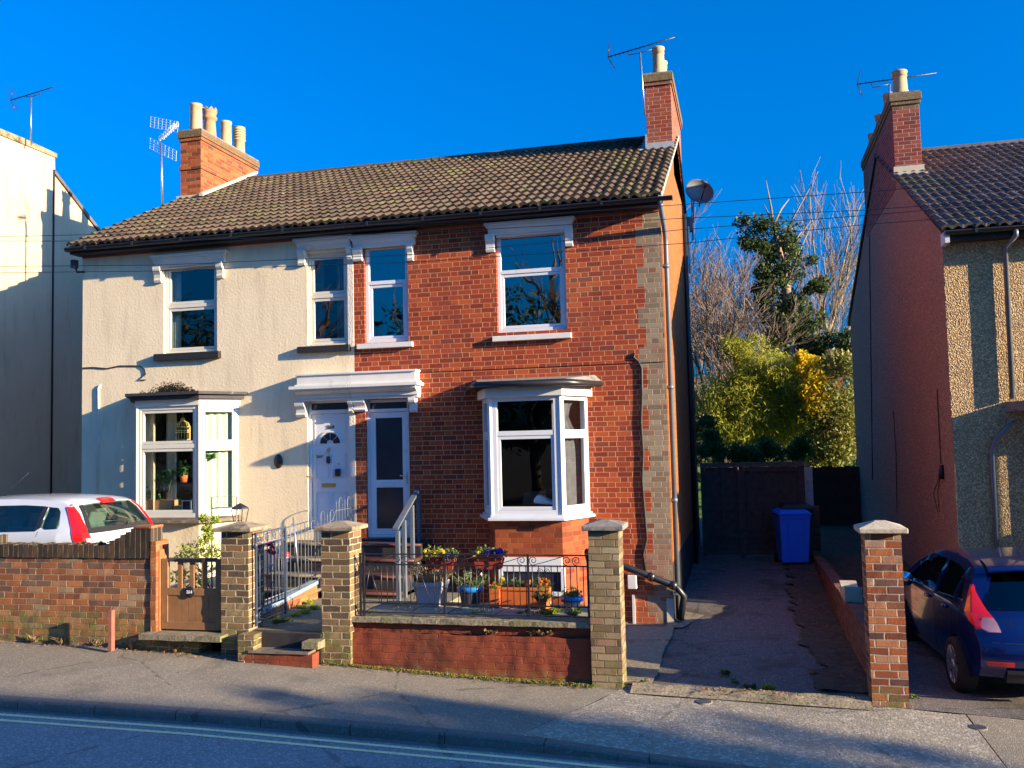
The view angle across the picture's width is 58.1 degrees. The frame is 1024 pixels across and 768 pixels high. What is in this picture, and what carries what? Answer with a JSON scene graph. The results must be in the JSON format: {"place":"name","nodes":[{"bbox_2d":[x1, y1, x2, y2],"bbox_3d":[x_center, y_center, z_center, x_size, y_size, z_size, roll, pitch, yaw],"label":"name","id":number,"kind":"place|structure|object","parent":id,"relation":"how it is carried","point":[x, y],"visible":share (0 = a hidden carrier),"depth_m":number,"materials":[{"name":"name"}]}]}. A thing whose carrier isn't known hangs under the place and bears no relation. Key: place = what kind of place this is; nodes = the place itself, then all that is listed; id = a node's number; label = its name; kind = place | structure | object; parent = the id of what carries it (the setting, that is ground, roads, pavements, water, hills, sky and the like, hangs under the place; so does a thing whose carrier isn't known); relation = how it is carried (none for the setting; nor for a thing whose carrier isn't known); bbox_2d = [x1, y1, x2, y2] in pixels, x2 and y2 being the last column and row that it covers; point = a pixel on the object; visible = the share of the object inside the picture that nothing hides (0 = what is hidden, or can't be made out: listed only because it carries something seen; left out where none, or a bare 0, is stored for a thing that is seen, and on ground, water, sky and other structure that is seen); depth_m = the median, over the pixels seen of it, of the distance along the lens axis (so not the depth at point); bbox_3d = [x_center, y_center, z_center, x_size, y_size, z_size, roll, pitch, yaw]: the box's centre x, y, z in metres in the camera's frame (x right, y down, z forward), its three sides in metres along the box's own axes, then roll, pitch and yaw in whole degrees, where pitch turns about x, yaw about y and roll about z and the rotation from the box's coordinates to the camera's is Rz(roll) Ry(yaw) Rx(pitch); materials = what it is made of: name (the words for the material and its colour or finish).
{"place":"outdoors","nodes":[
{"label":"outdoors","id":0,"kind":"place"},
{"bbox_2d":[0,641,627,734],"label":"pavement","id":1,"kind":"structure","parent":0,"point":[104,674],"depth_m":9.71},
{"bbox_2d":[0,524,168,650],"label":"garden wall","id":2,"kind":"structure","parent":1,"relation":"on","point":[76,591],"depth_m":11.42,"materials":[{"name":"orange brick"}]},
{"bbox_2d":[158,549,220,630],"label":"wooden gate","id":3,"kind":"structure","parent":2,"relation":"attached to","point":[190,607],"depth_m":11.12,"materials":[{"name":"brown wood"}]},
{"bbox_2d":[27,634,180,651],"bbox_3d":[-5.006,3.147,11.248,2.255,0.168,0.345,-2,-4,14],"label":"weed","id":4,"kind":"object","parent":1,"relation":"on","point":[61,641],"visible":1,"depth_m":11.28,"materials":[{"name":"plant"}]},
{"bbox_2d":[108,609,114,650],"bbox_3d":[-4.801,2.952,11.062,0.045,0.480,0.060,-2,-4,14],"label":"boundary post","id":5,"kind":"object","parent":1,"relation":"on","point":[111,630],"visible":1,"depth_m":11.04,"materials":[{"name":"orange paint"}]},
{"bbox_2d":[139,629,227,653],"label":"stone step","id":6,"kind":"structure","parent":1,"relation":"on","point":[194,641],"depth_m":10.99,"materials":[{"name":"stone"}]},
{"bbox_2d":[213,522,270,655],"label":"brick pillar","id":7,"kind":"structure","parent":1,"relation":"on","point":[237,582],"depth_m":10.93,"materials":[{"name":"brick"}]},
{"bbox_2d":[254,526,286,626],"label":"iron gate","id":8,"kind":"structure","parent":7,"relation":"attached to","point":[256,545],"depth_m":11.31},
{"bbox_2d":[238,630,324,667],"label":"entrance steps","id":9,"kind":"structure","parent":1,"relation":"on","point":[302,649],"depth_m":10.60,"materials":[{"name":"brick"}]},
{"bbox_2d":[314,520,367,666],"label":"brick pillar","id":10,"kind":"structure","parent":1,"relation":"on","point":[340,545],"depth_m":10.61,"materials":[{"name":"brick"}]},
{"bbox_2d":[352,613,591,703],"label":"retaining wall","id":11,"kind":"structure","parent":1,"relation":"on","point":[469,646],"depth_m":10.22,"materials":[{"name":"brick"}]},
{"bbox_2d":[359,553,589,617],"bbox_3d":[-0.456,2.266,10.336,2.691,0.722,0.022,-2,-4,14],"label":"iron railing","id":12,"kind":"object","parent":11,"relation":"on","point":[364,611],"visible":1,"depth_m":10.33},
{"bbox_2d":[422,544,460,570],"bbox_3d":[-0.802,1.978,10.551,0.507,0.300,0.258,-2,-4,14],"label":"planter trough","id":13,"kind":"object","parent":12,"relation":"hanging from","point":[436,559],"visible":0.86,"depth_m":10.52,"materials":[{"name":"multicoloured"}]},
{"bbox_2d":[470,544,509,570],"bbox_3d":[-0.261,1.956,10.422,0.492,0.294,0.270,-2,-4,14],"label":"planter trough","id":14,"kind":"object","parent":12,"relation":"hanging from","point":[484,560],"visible":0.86,"depth_m":10.37,"materials":[{"name":"multicoloured"}]},
{"bbox_2d":[483,628,555,635],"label":"weed","id":15,"kind":"object","parent":11,"relation":"on","point":[531,633],"visible":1,"depth_m":10.08,"materials":[{"name":"plant"}]},
{"bbox_2d":[322,662,871,707],"bbox_3d":[0.689,3.181,9.846,5.912,0.220,0.439,-2,-4,14],"label":"moss","id":16,"kind":"object","parent":1,"relation":"on","point":[485,677],"visible":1,"depth_m":10.00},
{"bbox_2d":[0,711,683,767],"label":"road","id":17,"kind":"structure","parent":0,"point":[28,745],"depth_m":8.08,"materials":[{"name":"asphalt"}]},
{"bbox_2d":[0,719,555,767],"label":"yellow line","id":18,"kind":"object","parent":17,"relation":"on","point":[385,752],"visible":1,"depth_m":8.28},
{"bbox_2d":[0,713,621,767],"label":"yellow line","id":19,"kind":"object","parent":17,"relation":"on","point":[457,752],"visible":1,"depth_m":8.37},
{"bbox_2d":[0,708,682,767],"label":"gutter channel","id":20,"kind":"object","parent":17,"relation":"on","point":[367,739],"visible":1,"depth_m":8.46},
{"bbox_2d":[254,584,460,631],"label":"garden path","id":21,"kind":"structure","parent":0,"point":[311,620],"depth_m":11.62,"materials":[{"name":"concrete"}]},
{"bbox_2d":[265,614,293,623],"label":"weed","id":22,"kind":"object","parent":21,"relation":"on","point":[279,620],"visible":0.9,"depth_m":11.38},
{"bbox_2d":[289,599,321,616],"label":"weed","id":23,"kind":"object","parent":21,"relation":"on","point":[307,611],"visible":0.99,"depth_m":12.19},
{"bbox_2d":[361,540,430,598],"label":"door steps","id":24,"kind":"structure","parent":21,"relation":"on","point":[379,547],"depth_m":13.56,"materials":[{"name":"brown tile"}]},
{"bbox_2d":[392,489,420,600],"bbox_3d":[-1.505,2.305,13.338,0.084,1.484,1.781,-2,-4,4],"label":"handrail","id":25,"kind":"object","parent":21,"relation":"on","point":[416,495],"visible":0.72,"depth_m":13.03,"materials":[{"name":"grey metal"}]},
{"bbox_2d":[366,601,587,617],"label":"terrace","id":26,"kind":"structure","parent":0,"point":[424,609],"depth_m":10.90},
{"bbox_2d":[401,562,462,606],"bbox_3d":[-0.980,2.433,11.292,0.788,0.533,0.778,1,-4,-28],"label":"plant pot","id":27,"kind":"object","parent":26,"relation":"on","point":[422,596],"visible":0.69,"depth_m":11.17,"materials":[{"name":"plastic"}]},
{"bbox_2d":[453,570,492,606],"bbox_3d":[-0.491,2.474,11.213,0.596,0.421,0.619,0,-4,-19],"label":"plant pot","id":28,"kind":"object","parent":26,"relation":"on","point":[474,600],"visible":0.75,"depth_m":11.09,"materials":[{"name":"blue ceramic"}]},
{"bbox_2d":[489,581,501,607],"bbox_3d":[-0.192,2.505,10.998,0.174,0.316,0.184,-3,-4,28],"label":"plant pot","id":29,"kind":"object","parent":26,"relation":"on","point":[492,593],"visible":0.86,"depth_m":10.95,"materials":[{"name":"ceramic"}]},
{"bbox_2d":[496,575,554,604],"bbox_3d":[0.163,2.450,10.972,0.752,0.342,0.239,-2,-4,11],"label":"planter trough","id":30,"kind":"object","parent":26,"relation":"on","point":[517,587],"visible":0.62,"depth_m":10.93,"materials":[{"name":"ceramic"}]},
{"bbox_2d":[531,586,557,612],"bbox_3d":[0.361,2.475,10.608,0.342,0.300,0.319,-2,-4,14],"label":"plant pot","id":31,"kind":"object","parent":26,"relation":"on","point":[542,597],"visible":0.81,"depth_m":10.56,"materials":[{"name":"ceramic"}]},
{"bbox_2d":[542,604,562,614],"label":"weed","id":32,"kind":"object","parent":26,"relation":"on","point":[551,611],"visible":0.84,"depth_m":10.50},
{"bbox_2d":[561,584,582,608],"bbox_3d":[0.696,2.502,10.886,0.282,0.266,0.272,-3,-4,25],"label":"plant pot","id":33,"kind":"object","parent":26,"relation":"on","point":[573,596],"visible":0.8,"depth_m":10.81,"materials":[{"name":"blue ceramic"}]},
{"bbox_2d":[0,202,1021,266],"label":"overhead wire","id":34,"kind":"object","parent":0,"point":[536,243],"visible":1,"depth_m":7.64,"materials":[{"name":"black plastic"}]},
{"bbox_2d":[0,212,1023,272],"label":"overhead wire","id":35,"kind":"object","parent":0,"point":[534,253],"visible":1,"depth_m":7.65,"materials":[{"name":"black plastic"}]},
{"bbox_2d":[0,178,1023,236],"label":"overhead wire","id":36,"kind":"object","parent":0,"point":[532,215],"visible":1,"depth_m":7.66,"materials":[{"name":"black plastic"}]},
{"bbox_2d":[0,0,1023,440],"label":"sky","id":37,"kind":"structure","parent":0,"point":[765,89],"materials":[{"name":"blue"}]},
{"bbox_2d":[17,454,1023,767],"bbox_3d":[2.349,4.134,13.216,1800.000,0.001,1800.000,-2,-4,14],"label":"ground","id":38,"kind":"structure","parent":0,"point":[215,646],"depth_m":11.07,"materials":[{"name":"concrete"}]},
{"bbox_2d":[0,129,100,521],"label":"neighbour house","id":39,"kind":"structure","parent":38,"relation":"on","point":[41,321],"depth_m":20.73,"materials":[{"name":"paint"}]},
{"bbox_2d":[5,86,53,144],"bbox_3d":[-10.648,-5.955,20.460,1.144,1.324,0.340,-2,-4,14],"label":"tv aerial","id":40,"kind":"object","parent":39,"relation":"attached to","point":[30,107],"visible":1,"depth_m":20.47,"materials":[{"name":"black metal"}]},
{"bbox_2d":[170,583,273,603],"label":"front yard","id":41,"kind":"structure","parent":38,"relation":"on","point":[265,601],"depth_m":14.52,"materials":[{"name":"concrete"}]},
{"bbox_2d":[0,472,152,543],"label":"parked car","id":42,"kind":"object","parent":41,"relation":"on","point":[65,518],"visible":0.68,"depth_m":12.61,"materials":[{"name":"white metal"}]},
{"bbox_2d":[170,512,220,587],"bbox_3d":[-4.072,2.204,11.959,0.785,1.076,0.360,-2,-4,14],"label":"climbing shrub","id":43,"kind":"object","parent":41,"relation":"on","point":[208,529],"visible":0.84,"depth_m":11.92,"materials":[{"name":"green plant"}]},
{"bbox_2d":[211,496,236,569],"bbox_3d":[-4.071,2.352,13.386,0.420,1.474,0.411,-2,-4,14],"label":"garden chair","id":44,"kind":"object","parent":41,"relation":"on","point":[212,508],"visible":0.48,"depth_m":13.24,"materials":[{"name":"plastic"}]},
{"bbox_2d":[231,503,248,522],"bbox_3d":[-3.809,2.152,12.925,0.227,0.960,0.227,-4,-4,33],"label":"garden lantern","id":45,"kind":"object","parent":41,"relation":"on","point":[239,506],"visible":0.57,"depth_m":12.89,"materials":[{"name":"black metal"}]},
{"bbox_2d":[64,102,439,585],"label":"rendered house","id":46,"kind":"structure","parent":41,"relation":"on","point":[261,361],"depth_m":15.29,"materials":[{"name":"paint"}]},
{"bbox_2d":[145,499,181,509],"bbox_3d":[-5.733,2.024,15.175,0.507,0.236,0.300,-2,-4,14],"label":"cardboard box","id":47,"kind":"object","parent":46,"relation":"on","point":[163,504],"visible":0.43,"depth_m":15.03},
{"bbox_2d":[150,116,178,203],"bbox_3d":[-6.908,-4.513,18.562,0.963,1.947,0.324,-5,-5,42],"label":"tv aerial","id":48,"kind":"object","parent":46,"relation":"attached to","point":[161,146],"visible":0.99,"depth_m":18.66,"materials":[{"name":"metal"}]},
{"bbox_2d":[156,469,179,492],"bbox_3d":[-5.687,1.586,15.152,0.549,0.395,0.386,-2,-4,14],"label":"houseplant","id":49,"kind":"object","parent":46,"relation":"in","point":[164,481],"visible":1,"depth_m":15.13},
{"bbox_2d":[139,405,196,517],"bbox_3d":[-5.527,1.252,14.884,1.132,1.790,0.090,-2,-4,14],"label":"window","id":50,"kind":"structure","parent":46,"relation":"in","point":[161,446],"depth_m":14.86,"materials":[{"name":"beige paint"}]},
{"bbox_2d":[140,378,197,392],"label":"wall moss","id":51,"kind":"object","parent":46,"relation":"on","point":[172,388],"depth_m":15.48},
{"bbox_2d":[172,459,192,481],"bbox_3d":[-5.396,1.413,15.075,0.291,0.384,0.304,-3,-4,25],"label":"houseplant","id":52,"kind":"object","parent":46,"relation":"in","point":[183,473],"visible":0.99,"depth_m":15.05,"materials":[{"name":"plant"}]},
{"bbox_2d":[175,417,190,439],"bbox_3d":[-5.379,0.671,15.082,0.239,0.492,0.239,-2,-4,14],"label":"bird cage","id":53,"kind":"object","parent":46,"relation":"hanging from","point":[181,426],"visible":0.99,"depth_m":14.99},
{"bbox_2d":[166,266,216,352],"bbox_3d":[-5.382,-1.273,15.574,1.006,1.501,0.070,-2,-4,14],"label":"window","id":54,"kind":"structure","parent":46,"relation":"in","point":[171,306],"depth_m":15.57,"materials":[{"name":"beige paint"}]},
{"bbox_2d":[203,405,238,516],"bbox_3d":[-4.756,1.238,14.940,0.648,1.790,0.090,2,-5,-38],"label":"window","id":55,"kind":"structure","parent":46,"relation":"in","point":[233,444],"depth_m":15.02,"materials":[{"name":"beige paint"}]},
{"bbox_2d":[308,252,347,344],"bbox_3d":[-2.958,-1.383,14.968,0.704,1.485,0.070,-2,-4,14],"label":"window","id":56,"kind":"structure","parent":46,"relation":"in","point":[340,295],"depth_m":14.97,"materials":[{"name":"beige paint"}]},
{"bbox_2d":[307,400,349,528],"bbox_3d":[-2.923,1.284,14.777,0.752,2.045,0.139,-2,-4,14],"label":"door","id":57,"kind":"structure","parent":46,"relation":"in","point":[329,435],"depth_m":14.79,"materials":[{"name":"plastic"}]},
{"bbox_2d":[264,540,321,598],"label":"door steps","id":58,"kind":"structure","parent":41,"relation":"on","point":[300,550],"depth_m":13.85,"materials":[{"name":"stone"}]},
{"bbox_2d":[263,496,353,618],"bbox_3d":[-2.871,2.376,12.975,0.130,1.419,3.182,-2,-4,14],"label":"bow top railing","id":59,"kind":"object","parent":58,"relation":"on","point":[301,594],"visible":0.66,"depth_m":12.57,"materials":[{"name":"grey metal"}]},
{"bbox_2d":[0,695,763,767],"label":"kerb","id":60,"kind":"structure","parent":38,"relation":"on","point":[457,737],"depth_m":8.53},
{"bbox_2d":[521,690,1005,767],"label":"crossover","id":61,"kind":"object","parent":38,"relation":"on","point":[734,732],"visible":1,"depth_m":8.46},
{"bbox_2d":[630,683,872,709],"bbox_3d":[2.423,3.180,9.477,2.370,0.110,0.410,-2,-4,14],"label":"drive edge","id":62,"kind":"object","parent":61,"relation":"on","point":[836,701],"visible":0.93,"depth_m":9.37,"materials":[{"name":"concrete"}]},
{"bbox_2d":[820,525,910,605],"bbox_3d":[7.147,3.580,19.242,1.580,0.259,12.050,-2,-4,14],"label":"passage","id":63,"kind":"object","parent":38,"relation":"on","point":[841,552],"visible":0.34,"depth_m":19.43,"materials":[{"name":"soil"}]},
{"bbox_2d":[804,467,820,553],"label":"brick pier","id":64,"kind":"structure","parent":63,"relation":"on","point":[816,541],"depth_m":18.87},
{"bbox_2d":[798,465,861,524],"bbox_3d":[8.513,3.106,24.633,1.649,1.840,0.060,-2,-4,14],"label":"board fence","id":65,"kind":"object","parent":63,"relation":"on","point":[837,495],"visible":0.54,"depth_m":24.59,"materials":[{"name":"brown wood"}]},
{"bbox_2d":[847,69,1023,566],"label":"pebbledashed house","id":66,"kind":"structure","parent":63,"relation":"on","point":[935,321],"depth_m":15.03,"materials":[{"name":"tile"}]},
{"bbox_2d":[857,71,936,97],"bbox_3d":[7.614,-5.801,18.255,1.479,0.931,0.340,-2,-4,14],"label":"tv aerial","id":67,"kind":"object","parent":66,"relation":"attached to","point":[883,80],"visible":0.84,"depth_m":18.32,"materials":[{"name":"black metal"}]},
{"bbox_2d":[899,638,1023,718],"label":"neighbour drive","id":68,"kind":"structure","parent":38,"relation":"on","point":[930,687],"depth_m":9.62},
{"bbox_2d":[903,543,1023,692],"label":"parked car","id":69,"kind":"object","parent":68,"relation":"on","point":[964,613],"visible":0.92,"depth_m":9.57,"materials":[{"name":"blue metal"}]},
{"bbox_2d":[168,198,1023,240],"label":"overhead wire","id":70,"kind":"object","parent":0,"point":[610,222],"visible":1,"depth_m":7.50,"materials":[{"name":"black plastic"}]},
{"bbox_2d":[625,611,703,683],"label":"concrete path","id":71,"kind":"structure","parent":0,"point":[645,646],"depth_m":11.71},
{"bbox_2d":[600,520,884,706],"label":"driveway","id":72,"kind":"structure","parent":0,"point":[726,594],"depth_m":12.48,"materials":[{"name":"concrete"}]},
{"bbox_2d":[343,46,699,623],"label":"brick house","id":73,"kind":"structure","parent":72,"relation":"on","point":[488,392],"depth_m":14.21,"materials":[{"name":"brick"}]},
{"bbox_2d":[365,245,408,342],"bbox_3d":[-1.979,-1.436,14.724,0.734,1.563,0.070,-2,-4,14],"label":"window","id":74,"kind":"structure","parent":73,"relation":"in","point":[370,338],"depth_m":14.72,"materials":[{"name":"plastic"}]},
{"bbox_2d":[367,399,409,537],"bbox_3d":[-1.934,1.324,14.531,0.726,2.168,0.128,-2,-4,14],"label":"door","id":75,"kind":"structure","parent":73,"relation":"in","point":[388,464],"depth_m":14.56,"materials":[{"name":"plastic"}]},
{"bbox_2d":[482,399,488,513],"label":"window","id":76,"kind":"structure","parent":73,"relation":"in","point":[484,402],"depth_m":14.01,"materials":[{"name":"plastic"}]},
{"bbox_2d":[492,395,559,514],"bbox_3d":[0.207,1.032,13.304,1.032,1.700,0.090,-2,-4,14],"label":"window","id":77,"kind":"structure","parent":73,"relation":"in","point":[498,436],"depth_m":13.27,"materials":[{"name":"plastic"}]},
{"bbox_2d":[497,232,566,332],"bbox_3d":[0.309,-1.563,14.154,1.077,1.527,0.070,-2,-4,14],"label":"window","id":78,"kind":"structure","parent":73,"relation":"in","point":[501,274],"depth_m":14.13,"materials":[{"name":"plastic"}]},
{"bbox_2d":[499,557,565,595],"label":"basement window","id":79,"kind":"structure","parent":73,"relation":"in","point":[558,561],"depth_m":13.14,"materials":[{"name":"plastic"}]},
{"bbox_2d":[564,396,589,513],"bbox_3d":[0.885,1.026,13.446,0.090,1.700,0.713,-4,-5,38],"label":"window","id":80,"kind":"structure","parent":73,"relation":"in","point":[582,433],"depth_m":13.63,"materials":[{"name":"plastic"}]},
{"bbox_2d":[607,37,674,114],"bbox_3d":[2.405,-5.681,17.084,1.248,1.427,0.340,-2,-4,14],"label":"tv aerial","id":81,"kind":"object","parent":73,"relation":"attached to","point":[660,41],"visible":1,"depth_m":17.09,"materials":[{"name":"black metal"}]},
{"bbox_2d":[685,179,713,240],"bbox_3d":[3.946,-3.763,19.725,0.652,1.322,0.534,-3,-4,29],"label":"satellite dish","id":82,"kind":"object","parent":73,"relation":"attached to","point":[699,191],"visible":0.94,"depth_m":19.79,"materials":[{"name":"black metal"}]},
{"bbox_3d":[0.381,1.881,13.742,0.900,0.055,0.800,-2,-4,14],"label":"side table","id":83,"kind":"object","parent":73,"relation":"in","visible":0},
{"bbox_2d":[523,489,552,503],"bbox_3d":[0.396,1.699,13.956,0.411,0.205,0.400,-2,-4,14],"label":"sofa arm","id":84,"kind":"object","parent":83,"relation":"on","point":[529,497],"visible":0.76,"depth_m":13.79},
{"bbox_2d":[534,495,552,504],"bbox_3d":[0.474,1.688,13.461,0.291,0.141,0.180,-2,-4,14],"label":"white cushion","id":85,"kind":"object","parent":83,"relation":"on","point":[540,499],"visible":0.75,"depth_m":13.38,"materials":[{"name":"fabric"}]},
{"bbox_2d":[581,519,627,702],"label":"brick pillar","id":86,"kind":"structure","parent":72,"relation":"on","point":[607,611],"depth_m":9.84,"materials":[{"name":"brick"}]},
{"bbox_2d":[697,412,728,462],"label":"evergreen shrub","id":87,"kind":"object","parent":72,"relation":"on","point":[715,448],"visible":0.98,"depth_m":21.91,"materials":[{"name":"green plant"}]},
{"bbox_2d":[700,461,805,556],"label":"driveway gate","id":88,"kind":"structure","parent":72,"relation":"on","point":[740,501],"depth_m":18.87,"materials":[{"name":"brown wood"}]},
{"bbox_2d":[698,434,814,467],"bbox_3d":[6.184,2.514,23.192,2.969,2.554,1.249,-2,-4,14],"label":"evergreen shrub","id":89,"kind":"object","parent":72,"relation":"on","point":[766,448],"visible":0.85,"depth_m":22.93,"materials":[{"name":"green plant"}]},
{"bbox_2d":[783,557,867,692],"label":"soil verge","id":90,"kind":"structure","parent":72,"relation":"on","point":[845,675],"depth_m":12.18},
{"bbox_2d":[772,508,811,562],"bbox_3d":[5.434,2.947,17.901,0.620,1.049,0.831,-2,-4,6],"label":"wheelie bin","id":91,"kind":"object","parent":90,"relation":"on","point":[792,531],"visible":0.97,"depth_m":17.59,"materials":[{"name":"plastic"}]},
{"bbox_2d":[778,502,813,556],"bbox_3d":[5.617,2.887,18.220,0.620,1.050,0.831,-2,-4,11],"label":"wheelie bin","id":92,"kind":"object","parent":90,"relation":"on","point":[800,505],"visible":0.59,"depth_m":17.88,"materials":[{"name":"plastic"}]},
{"bbox_2d":[811,550,866,673],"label":"drive wall","id":93,"kind":"structure","parent":72,"relation":"on","point":[845,597],"depth_m":11.90,"materials":[{"name":"brick"}]},
{"bbox_2d":[854,520,909,708],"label":"brick pillar","id":94,"kind":"structure","parent":72,"relation":"on","point":[884,619],"depth_m":9.16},
{"bbox_2d":[698,458,854,519],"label":"garden ground","id":95,"kind":"structure","parent":0,"point":[700,506],"depth_m":36.59,"materials":[{"name":"green plant"}]},
{"bbox_2d":[686,180,820,462],"bbox_3d":[6.168,-1.699,29.977,7.485,11.894,7.211,-2,-4,14],"label":"bare tree","id":96,"kind":"object","parent":95,"relation":"on","point":[712,340],"visible":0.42,"depth_m":29.84,"materials":[{"name":"brown plant"}]},
{"bbox_2d":[694,329,814,466],"bbox_3d":[7.608,1.159,29.146,4.520,5.956,2.379,-2,-4,14],"label":"evergreen shrub","id":97,"kind":"object","parent":95,"relation":"on","point":[775,388],"visible":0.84,"depth_m":28.81,"materials":[{"name":"green plant"}]},
{"bbox_2d":[688,213,846,467],"bbox_3d":[9.000,-1.346,37.913,9.814,12.053,7.238,2,-5,-40],"label":"bare tree","id":98,"kind":"object","parent":95,"relation":"on","point":[708,275],"visible":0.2,"depth_m":37.75,"materials":[{"name":"brown plant"}]},
{"bbox_2d":[696,326,855,466],"bbox_3d":[9.161,1.185,31.779,6.784,6.180,2.114,-2,-4,14],"label":"evergreen shrub","id":99,"kind":"object","parent":95,"relation":"on","point":[843,341],"visible":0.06,"depth_m":31.36,"materials":[{"name":"green plant"}]},
{"bbox_2d":[696,385,856,484],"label":"distant hedge","id":100,"kind":"object","parent":95,"relation":"on","point":[699,460],"visible":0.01,"depth_m":42.07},
{"bbox_2d":[731,181,841,461],"bbox_3d":[9.676,-1.374,32.358,3.565,11.327,1.933,-2,-4,14],"label":"ivy clad tree","id":101,"kind":"object","parent":95,"relation":"on","point":[770,253],"visible":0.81,"depth_m":32.16,"materials":[{"name":"green plant"}]},
{"bbox_2d":[720,236,858,463],"bbox_3d":[10.610,-0.589,34.352,6.229,10.021,5.324,-5,-5,41],"label":"bare tree","id":102,"kind":"object","parent":95,"relation":"on","point":[821,307],"visible":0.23,"depth_m":33.32,"materials":[{"name":"brown plant"}]},
{"bbox_2d":[791,348,830,465],"bbox_3d":[9.241,1.466,28.179,1.241,5.139,1.385,-2,-4,14],"label":"yellow shrub","id":103,"kind":"object","parent":95,"relation":"on","point":[812,382],"visible":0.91,"depth_m":28.04,"materials":[{"name":"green plant"}]},
{"bbox_2d":[772,156,864,466],"bbox_3d":[12.544,-2.429,35.758,7.670,13.813,5.540,0,-4,-23],"label":"bare tree","id":104,"kind":"object","parent":95,"relation":"on","point":[838,288],"visible":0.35,"depth_m":36.20,"materials":[{"name":"brown plant"}]},
{"bbox_2d":[790,348,856,466],"bbox_3d":[9.770,1.447,28.029,2.485,5.135,1.850,-2,-4,14],"label":"evergreen shrub","id":105,"kind":"object","parent":95,"relation":"on","point":[832,452],"visible":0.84,"depth_m":27.77,"materials":[{"name":"green plant"}]},
{"bbox_2d":[967,715,1023,767],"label":"pavement","id":106,"kind":"structure","parent":0,"point":[1004,737],"depth_m":8.41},
{"bbox_2d":[0,562,946,755],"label":"leaf litter","id":107,"kind":"object","parent":106,"relation":"on","point":[516,679],"visible":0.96,"depth_m":10.30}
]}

